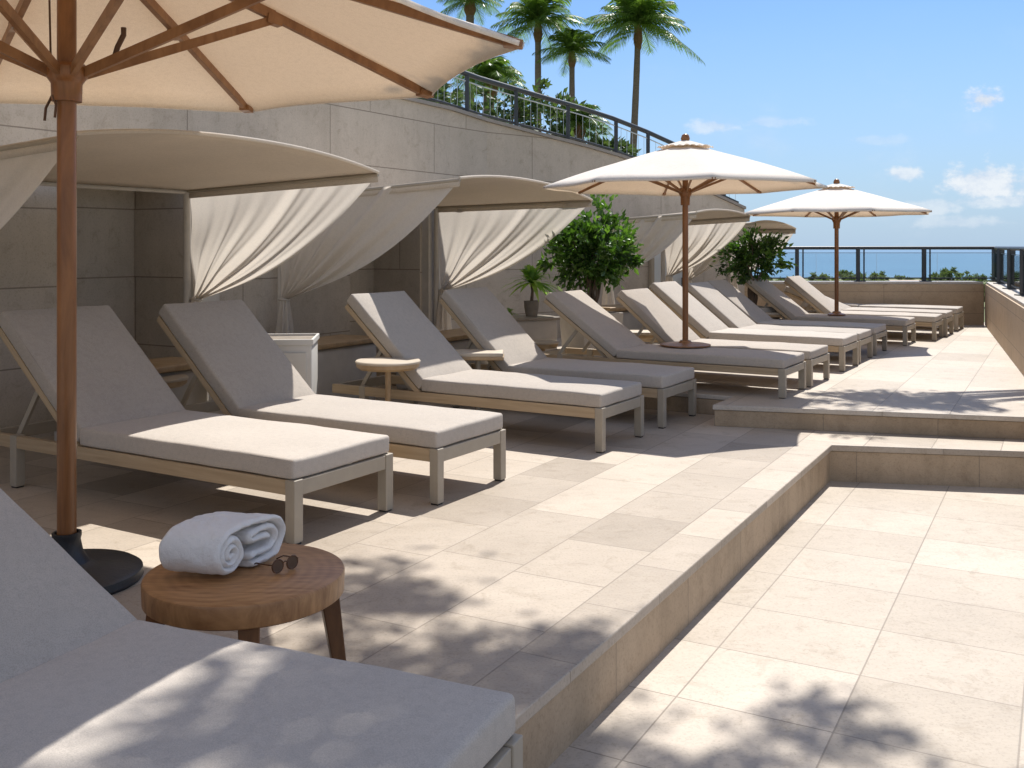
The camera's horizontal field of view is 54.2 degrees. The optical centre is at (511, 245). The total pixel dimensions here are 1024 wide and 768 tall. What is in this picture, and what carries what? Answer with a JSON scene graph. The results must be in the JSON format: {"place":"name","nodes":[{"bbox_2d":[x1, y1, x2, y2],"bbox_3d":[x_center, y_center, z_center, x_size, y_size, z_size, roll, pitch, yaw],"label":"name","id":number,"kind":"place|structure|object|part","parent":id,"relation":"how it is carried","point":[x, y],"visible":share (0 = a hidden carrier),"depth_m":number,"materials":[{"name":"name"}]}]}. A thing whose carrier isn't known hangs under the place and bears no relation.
{"place":"outdoors","nodes":[
{"label":"outdoors","id":0,"kind":"place"},
{"bbox_2d":[418,83,464,106],"bbox_3d":[-1.302,-1.536,15.074,1.429,2.196,1.151,0,0,18],"label":"shrub","id":1,"kind":"object","parent":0,"point":[445,94],"visible":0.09,"depth_m":15.02,"materials":[{"name":"green plant"}]},
{"bbox_2d":[437,0,505,109],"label":"palm tree","id":2,"kind":"object","parent":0,"point":[469,9],"visible":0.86,"depth_m":29.96,"materials":[{"name":"green plant"}]},
{"bbox_2d":[448,55,529,114],"bbox_3d":[-0.528,-2.321,22.038,1.943,3.782,2.036,0,0,0],"label":"shrub","id":3,"kind":"object","parent":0,"point":[494,68],"visible":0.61,"depth_m":21.80,"materials":[{"name":"green plant"}]},
{"bbox_2d":[463,69,551,130],"bbox_3d":[-0.046,-1.720,16.964,1.399,2.572,1.354,0,0,-38],"label":"shrub","id":4,"kind":"object","parent":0,"point":[526,112],"visible":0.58,"depth_m":16.87,"materials":[{"name":"green plant"}]},
{"bbox_2d":[0,385,1023,767],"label":"lounger deck","id":5,"kind":"structure","parent":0,"point":[554,563],"depth_m":4.81,"materials":[{"name":"beige tile"}]},
{"bbox_2d":[54,357,207,440],"bbox_3d":[-2.620,1.090,6.950,0.470,0.520,1.050,0,0,30],"label":"bench","id":6,"kind":"object","parent":5,"relation":"on","point":[165,366],"visible":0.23,"depth_m":7.09,"materials":[{"name":"paint"}]},
{"bbox_2d":[161,374,188,387],"bbox_3d":[-2.432,1.125,6.870,0.400,0.450,0.400,0,0,0],"label":"drinks table","id":7,"kind":"object","parent":5,"relation":"on","point":[175,380],"visible":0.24,"depth_m":6.80,"materials":[{"name":"brown wood"}]},
{"bbox_2d":[0,129,378,302],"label":"cabana","id":8,"kind":"object","parent":5,"relation":"on","point":[256,207],"visible":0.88,"depth_m":7.25,"materials":[{"name":"fabric"}]},
{"bbox_2d":[0,305,392,544],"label":"sun lounger","id":9,"kind":"object","parent":5,"relation":"on","point":[132,413],"visible":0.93,"depth_m":5.26,"materials":[{"name":"beige fabric"}]},
{"bbox_2d":[141,543,345,660],"bbox_3d":[-0.815,1.170,3.049,0.604,0.360,0.612,0,0,0],"label":"side table","id":10,"kind":"object","parent":5,"relation":"on","point":[247,603],"visible":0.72,"depth_m":2.88,"materials":[{"name":"brown wood"}]},
{"bbox_2d":[159,511,285,574],"bbox_3d":[-0.887,0.910,3.082,0.205,0.155,0.352,0,0,26],"label":"rolled towel","id":11,"kind":"object","parent":10,"relation":"on","point":[223,543],"visible":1,"depth_m":2.99,"materials":[{"name":"white fabric"}]},
{"bbox_2d":[254,555,297,573],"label":"sunglasses","id":12,"kind":"object","parent":10,"relation":"on","point":[277,565],"visible":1,"depth_m":3.04,"materials":[{"name":"black plastic"}]},
{"bbox_2d":[0,488,522,767],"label":"sun lounger","id":13,"kind":"object","parent":5,"relation":"on","point":[94,673],"visible":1,"depth_m":2.12,"materials":[{"name":"beige fabric"}]},
{"bbox_2d":[0,0,524,594],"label":"patio umbrella","id":14,"kind":"object","parent":5,"relation":"on","point":[66,58],"visible":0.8,"depth_m":4.63,"materials":[{"name":"beige fabric"}]},
{"bbox_2d":[269,333,318,393],"bbox_3d":[-1.709,1.003,7.239,0.576,0.693,0.528,0,0,-6],"label":"cabinet","id":15,"kind":"object","parent":5,"relation":"on","point":[299,351],"visible":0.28,"depth_m":7.04,"materials":[{"name":"beige metal"}]},
{"bbox_3d":[-1.681,1.024,6.992,0.480,0.546,0.030,0,0,-6],"label":"door","id":16,"kind":"part","parent":15,"relation":"part of","materials":[{"name":"white wood"}]},
{"bbox_2d":[156,299,505,505],"bbox_3d":[-1.195,0.857,6.074,2.300,0.985,0.680,0,0,31],"label":"sun lounger","id":17,"kind":"object","parent":5,"relation":"on","point":[238,362],"visible":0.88,"depth_m":6.05,"materials":[{"name":"beige fabric"}]},
{"bbox_2d":[318,334,375,399],"bbox_3d":[-1.620,1.070,8.350,0.470,0.560,1.150,0,0,30],"label":"bench","id":18,"kind":"object","parent":5,"relation":"on","point":[339,355],"visible":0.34,"depth_m":8.31,"materials":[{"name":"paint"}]},
{"bbox_2d":[0,98,745,437],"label":"terrace wall","id":19,"kind":"structure","parent":5,"relation":"on","point":[130,258],"depth_m":9.19,"materials":[{"name":"stone"}]},
{"bbox_2d":[422,70,738,202],"bbox_3d":[-0.303,-1.413,11.555,1.029,1.532,10.360,0,0,41],"label":"terrace railing","id":20,"kind":"object","parent":19,"relation":"on","point":[517,90],"visible":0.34,"depth_m":13.04,"materials":[{"name":"metal"}]},
{"bbox_2d":[649,253,681,288],"bbox_3d":[2.211,0.485,14.111,0.720,1.410,0.090,0,0,-38],"label":"service door","id":21,"kind":"structure","parent":19,"relation":"attached to","point":[655,269],"depth_m":13.96,"materials":[{"name":"paint"}]},
{"bbox_2d":[654,253,681,285],"bbox_3d":[2.204,0.515,14.119,0.600,1.350,0.030,0,0,-38],"label":"door leaf","id":22,"kind":"structure","parent":21,"relation":"in","point":[657,259],"depth_m":13.99,"materials":[{"name":"paint"}]},
{"bbox_2d":[355,357,420,401],"bbox_3d":[-0.897,1.087,7.237,0.470,0.525,0.470,0,0,0],"label":"drinks table","id":23,"kind":"object","parent":5,"relation":"on","point":[387,365],"visible":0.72,"depth_m":7.12,"materials":[{"name":"brown wood"}]},
{"bbox_2d":[275,175,592,333],"bbox_3d":[-0.651,0.369,9.520,1.909,1.961,2.668,0,0,30],"label":"cabana","id":24,"kind":"object","parent":5,"relation":"on","point":[485,226],"visible":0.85,"depth_m":9.72,"materials":[{"name":"fabric"}]},
{"bbox_2d":[396,328,487,390],"bbox_3d":[-0.620,1.100,9.750,0.470,0.500,1.250,0,0,30],"label":"bench","id":25,"kind":"object","parent":5,"relation":"on","point":[458,338],"visible":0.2,"depth_m":9.58,"materials":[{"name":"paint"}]},
{"bbox_2d":[455,349,503,411],"bbox_3d":[-0.275,1.100,8.095,0.420,0.500,0.318,0,0,0],"label":"drinks table","id":26,"kind":"object","parent":5,"relation":"on","point":[477,356],"visible":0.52,"depth_m":7.95,"materials":[{"name":"brown wood"}]},
{"bbox_2d":[332,291,643,452],"bbox_3d":[-0.224,0.857,7.384,2.300,0.985,0.680,0,0,31],"label":"sun lounger","id":27,"kind":"object","parent":5,"relation":"on","point":[396,324],"visible":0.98,"depth_m":7.26,"materials":[{"name":"fabric"}]},
{"bbox_2d":[512,314,559,350],"bbox_3d":[0.110,1.018,9.750,0.590,0.665,0.440,0,0,-25],"label":"planter box","id":28,"kind":"object","parent":5,"relation":"on","point":[540,327],"visible":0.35,"depth_m":9.61,"materials":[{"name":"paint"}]},
{"bbox_2d":[524,300,538,316],"bbox_3d":[0.190,0.609,9.750,0.150,0.150,0.150,0,0,0],"label":"plant pot","id":29,"kind":"object","parent":28,"relation":"on","point":[531,308],"visible":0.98,"depth_m":9.69,"materials":[{"name":"white ceramic"}]},
{"bbox_2d":[496,264,562,301],"bbox_3d":[0.218,0.369,9.743,0.633,0.384,0.675,0,0,-34],"label":"potted palm","id":30,"kind":"object","parent":29,"relation":"in","point":[532,275],"visible":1,"depth_m":9.68,"materials":[{"name":"green plant"}]},
{"bbox_2d":[533,340,558,351],"bbox_3d":[0.290,1.120,9.368,0.300,0.460,0.300,0,0,0],"label":"drinks table","id":31,"kind":"object","parent":5,"relation":"on","point":[542,345],"visible":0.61,"depth_m":9.25,"materials":[{"name":"brown wood"}]},
{"bbox_2d":[439,287,695,428],"bbox_3d":[0.378,0.858,8.222,2.139,0.984,0.680,0,0,31],"label":"sun lounger","id":32,"kind":"object","parent":5,"relation":"on","point":[483,318],"visible":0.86,"depth_m":8.20,"materials":[{"name":"fabric"}]},
{"bbox_2d":[490,0,588,131],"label":"palm tree","id":33,"kind":"object","parent":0,"point":[535,15],"visible":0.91,"depth_m":29.81,"materials":[{"name":"green plant"}]},
{"bbox_2d":[513,85,607,143],"bbox_3d":[0.771,-1.590,17.004,1.706,2.310,1.380,0,0,0],"label":"shrub","id":34,"kind":"object","parent":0,"point":[545,110],"visible":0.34,"depth_m":16.79,"materials":[{"name":"green plant"}]},
{"bbox_2d":[532,28,611,140],"bbox_3d":[1.814,-3.497,29.974,2.357,6.094,2.202,0,0,-39],"label":"palm tree","id":35,"kind":"object","parent":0,"point":[572,44],"visible":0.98,"depth_m":29.87,"materials":[{"name":"green plant"}]},
{"bbox_2d":[546,103,613,142],"bbox_3d":[1.133,-1.434,16.990,1.224,1.968,1.285,0,0,0],"label":"shrub","id":36,"kind":"object","parent":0,"point":[577,121],"visible":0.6,"depth_m":16.86,"materials":[{"name":"green plant"}]},
{"bbox_2d":[586,135,640,156],"bbox_3d":[1.655,-1.175,17.061,1.047,1.480,1.192,0,0,13],"label":"shrub","id":37,"kind":"object","parent":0,"point":[624,146],"visible":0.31,"depth_m":16.90,"materials":[{"name":"green plant"}]},
{"bbox_2d":[584,0,704,148],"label":"palm tree","id":38,"kind":"object","parent":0,"point":[634,16],"visible":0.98,"depth_m":29.87,"materials":[{"name":"green plant"}]},
{"bbox_2d":[376,322,1023,438],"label":"deck","id":39,"kind":"structure","parent":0,"point":[969,372],"depth_m":8.12,"materials":[{"name":"beige tile"}]},
{"bbox_2d":[560,311,622,357],"bbox_3d":[0.850,0.950,10.750,0.500,0.480,0.500,0,0,-28],"label":"planter","id":40,"kind":"object","parent":39,"relation":"on","point":[578,340],"visible":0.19,"depth_m":10.63,"materials":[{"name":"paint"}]},
{"bbox_2d":[536,194,645,302],"bbox_3d":[0.841,0.061,10.748,1.214,1.417,1.304,0,0,0],"label":"potted tree","id":41,"kind":"object","parent":40,"relation":"on","point":[579,247],"visible":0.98,"depth_m":10.59,"materials":[{"name":"green plant"}]},
{"bbox_2d":[600,304,659,343],"bbox_3d":[1.320,0.940,11.650,0.950,0.500,0.400,0,0,-42],"label":"bench","id":42,"kind":"object","parent":39,"relation":"on","point":[631,321],"visible":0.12,"depth_m":11.42,"materials":[{"name":"paint"}]},
{"bbox_2d":[630,330,653,337],"bbox_3d":[1.250,1.020,10.000,0.390,0.340,0.295,0,0,0],"label":"drinks table","id":43,"kind":"object","parent":39,"relation":"on","point":[645,334],"visible":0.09,"depth_m":9.86,"materials":[{"name":"brown wood"}]},
{"bbox_2d":[543,290,805,398],"bbox_3d":[1.310,0.801,8.635,2.277,0.778,0.632,0,0,31],"label":"sun lounger","id":44,"kind":"object","parent":39,"relation":"on","point":[605,333],"visible":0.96,"depth_m":8.51,"materials":[{"name":"fabric"}]},
{"bbox_2d":[543,134,826,347],"bbox_3d":[1.515,-0.054,8.740,2.296,1.856,2.296,0,0,-22],"label":"patio umbrella","id":45,"kind":"object","parent":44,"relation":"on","point":[684,168],"visible":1,"depth_m":8.55,"materials":[{"name":"beige fabric"}]},
{"bbox_2d":[601,209,749,304],"bbox_3d":[2.018,0.372,12.300,1.174,1.635,1.744,0,0,38],"label":"cabana","id":46,"kind":"object","parent":39,"relation":"on","point":[712,232],"visible":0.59,"depth_m":12.71,"materials":[{"name":"fabric"}]},
{"bbox_2d":[616,288,829,386],"bbox_3d":[1.863,0.801,9.173,1.909,0.777,0.632,0,0,31],"label":"sun lounger","id":47,"kind":"object","parent":39,"relation":"on","point":[654,315],"visible":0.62,"depth_m":9.18,"materials":[{"name":"fabric"}]},
{"bbox_2d":[688,220,795,288],"bbox_3d":[3.074,0.424,13.573,0.952,1.532,1.438,0,0,45],"label":"cabana","id":48,"kind":"object","parent":39,"relation":"on","point":[784,229],"visible":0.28,"depth_m":13.53,"materials":[{"name":"fabric"}]},
{"bbox_2d":[640,281,858,371],"bbox_3d":[2.396,0.787,10.266,2.116,0.806,0.632,0,0,31],"label":"sun lounger","id":49,"kind":"object","parent":39,"relation":"on","point":[704,322],"visible":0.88,"depth_m":10.12,"materials":[{"name":"fabric"}]},
{"bbox_2d":[758,306,775,318],"bbox_3d":[3.140,0.990,13.000,0.450,0.400,0.450,0,0,-28],"label":"planter","id":50,"kind":"object","parent":39,"relation":"on","point":[769,309],"visible":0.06,"depth_m":12.85,"materials":[{"name":"paint"}]},
{"bbox_2d":[708,223,797,304],"bbox_3d":[3.119,0.264,13.030,1.030,1.171,0.991,0,0,-10],"label":"potted tree","id":51,"kind":"object","parent":50,"relation":"on","point":[763,253],"visible":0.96,"depth_m":12.89,"materials":[{"name":"green plant"}]},
{"bbox_2d":[765,312,780,319],"bbox_3d":[3.426,1.020,12.879,0.390,0.340,0.295,0,0,0],"label":"drinks table","id":52,"kind":"object","parent":39,"relation":"on","point":[775,314],"visible":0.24,"depth_m":12.74,"materials":[{"name":"brown wood"}]},
{"bbox_2d":[688,282,872,362],"bbox_3d":[2.830,0.801,10.914,2.001,0.778,0.632,0,0,31],"label":"sun lounger","id":53,"kind":"object","parent":39,"relation":"on","point":[718,304],"visible":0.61,"depth_m":10.94,"materials":[{"name":"fabric"}]},
{"bbox_2d":[707,280,886,355],"bbox_3d":[3.226,0.801,11.654,2.070,0.777,0.632,0,0,31],"label":"sun lounger","id":54,"kind":"object","parent":39,"relation":"on","point":[749,308],"visible":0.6,"depth_m":11.61,"materials":[{"name":"fabric"}]},
{"bbox_2d":[805,310,820,313],"bbox_3d":[4.108,1.040,13.692,0.350,0.300,0.265,0,0,0],"label":"drinks table","id":55,"kind":"object","parent":39,"relation":"on","point":[812,311],"visible":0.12,"depth_m":13.59,"materials":[{"name":"brown wood"}]},
{"bbox_2d":[745,278,915,345],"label":"sun lounger","id":56,"kind":"object","parent":39,"relation":"on","point":[778,300],"visible":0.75,"depth_m":12.61,"materials":[{"name":"fabric"}]},
{"bbox_2d":[745,179,931,315],"bbox_3d":[4.090,0.013,12.600,2.185,1.721,2.185,0,0,-25],"label":"patio umbrella","id":57,"kind":"object","parent":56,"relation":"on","point":[837,201],"visible":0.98,"depth_m":12.23,"materials":[{"name":"beige fabric"}]},
{"bbox_2d":[780,276,942,340],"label":"sun lounger","id":58,"kind":"object","parent":39,"relation":"on","point":[819,302],"visible":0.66,"depth_m":13.28,"materials":[{"name":"fabric"}]},
{"bbox_2d":[745,281,983,324],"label":"parapet wall","id":59,"kind":"structure","parent":39,"relation":"on","point":[968,296],"depth_m":15.06,"materials":[{"name":"stone"}]},
{"bbox_2d":[766,246,994,280],"bbox_3d":[5.110,0.273,15.270,4.620,0.535,0.110,0,0,0],"label":"glass railing","id":60,"kind":"object","parent":59,"relation":"on","point":[864,248],"visible":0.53,"depth_m":15.26,"materials":[{"name":"metal"}]},
{"bbox_2d":[784,286,953,336],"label":"sun lounger","id":61,"kind":"object","parent":39,"relation":"on","point":[947,316],"visible":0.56,"depth_m":13.59,"materials":[{"name":"beige fabric"}]},
{"bbox_2d":[803,303,963,330],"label":"sun lounger","id":62,"kind":"object","parent":39,"relation":"on","point":[957,312],"visible":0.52,"depth_m":14.38,"materials":[{"name":"beige fabric"}]},
{"bbox_2d":[985,282,1023,375],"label":"parapet wall","id":63,"kind":"structure","parent":39,"relation":"on","point":[1004,316],"depth_m":11.16,"materials":[{"name":"stone"}]},
{"bbox_2d":[988,246,1023,295],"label":"glass railing","id":64,"kind":"object","parent":63,"relation":"on","point":[1008,269],"visible":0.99,"depth_m":12.46,"materials":[{"name":"metal"}]},
{"bbox_2d":[411,0,1023,245],"label":"sky","id":65,"kind":"structure","parent":0,"point":[920,103],"materials":[{"name":"blue"}]},
{"bbox_2d":[548,481,1023,767],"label":"floor","id":66,"kind":"structure","parent":0,"point":[834,624],"depth_m":3.92,"materials":[{"name":"beige tile"}]},
{"bbox_2d":[773,279,989,321],"bbox_3d":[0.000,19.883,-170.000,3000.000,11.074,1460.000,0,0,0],"label":"land","id":67,"kind":"structure","parent":0,"point":[897,279],"depth_m":452.95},
{"bbox_2d":[800,272,832,280],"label":"broadleaf tree","id":68,"kind":"object","parent":67,"relation":"on","point":[815,275],"visible":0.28,"depth_m":328.48,"materials":[{"name":"green plant"}]},
{"bbox_2d":[830,269,855,280],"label":"broadleaf tree","id":69,"kind":"object","parent":67,"relation":"on","point":[842,272],"visible":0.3,"depth_m":379.04,"materials":[{"name":"green plant"}]},
{"bbox_2d":[843,272,873,280],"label":"broadleaf tree","id":70,"kind":"object","parent":67,"relation":"on","point":[861,275],"visible":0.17,"depth_m":299.86,"materials":[{"name":"green plant"}]},
{"bbox_2d":[868,271,898,280],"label":"broadleaf tree","id":71,"kind":"object","parent":67,"relation":"on","point":[875,274],"visible":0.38,"depth_m":349.27,"materials":[{"name":"green plant"}]},
{"bbox_2d":[920,271,948,280],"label":"broadleaf tree","id":72,"kind":"object","parent":67,"relation":"on","point":[935,274],"visible":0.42,"depth_m":359.16,"materials":[{"name":"green plant"}]},
{"bbox_2d":[940,266,969,280],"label":"broadleaf tree","id":73,"kind":"object","parent":67,"relation":"on","point":[951,271],"visible":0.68,"depth_m":398.76,"materials":[{"name":"green plant"}]},
{"bbox_2d":[954,272,981,281],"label":"broadleaf tree","id":74,"kind":"object","parent":67,"relation":"on","point":[957,274],"visible":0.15,"depth_m":298.81,"materials":[{"name":"green plant"}]},
{"bbox_2d":[972,273,991,281],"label":"broadleaf tree","id":75,"kind":"object","parent":67,"relation":"on","point":[982,275],"visible":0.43,"depth_m":388.60,"materials":[{"name":"green plant"}]},
{"bbox_2d":[752,250,1019,279],"bbox_3d":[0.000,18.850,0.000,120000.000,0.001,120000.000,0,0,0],"label":"sea","id":76,"kind":"structure","parent":0,"point":[892,263],"depth_m":1142.47,"materials":[{"name":"liquid"}]},
{"bbox_2d":[888,280,918,280],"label":"house","id":77,"kind":"structure","parent":0,"point":[903,280],"depth_m":204.69,"materials":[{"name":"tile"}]}
]}

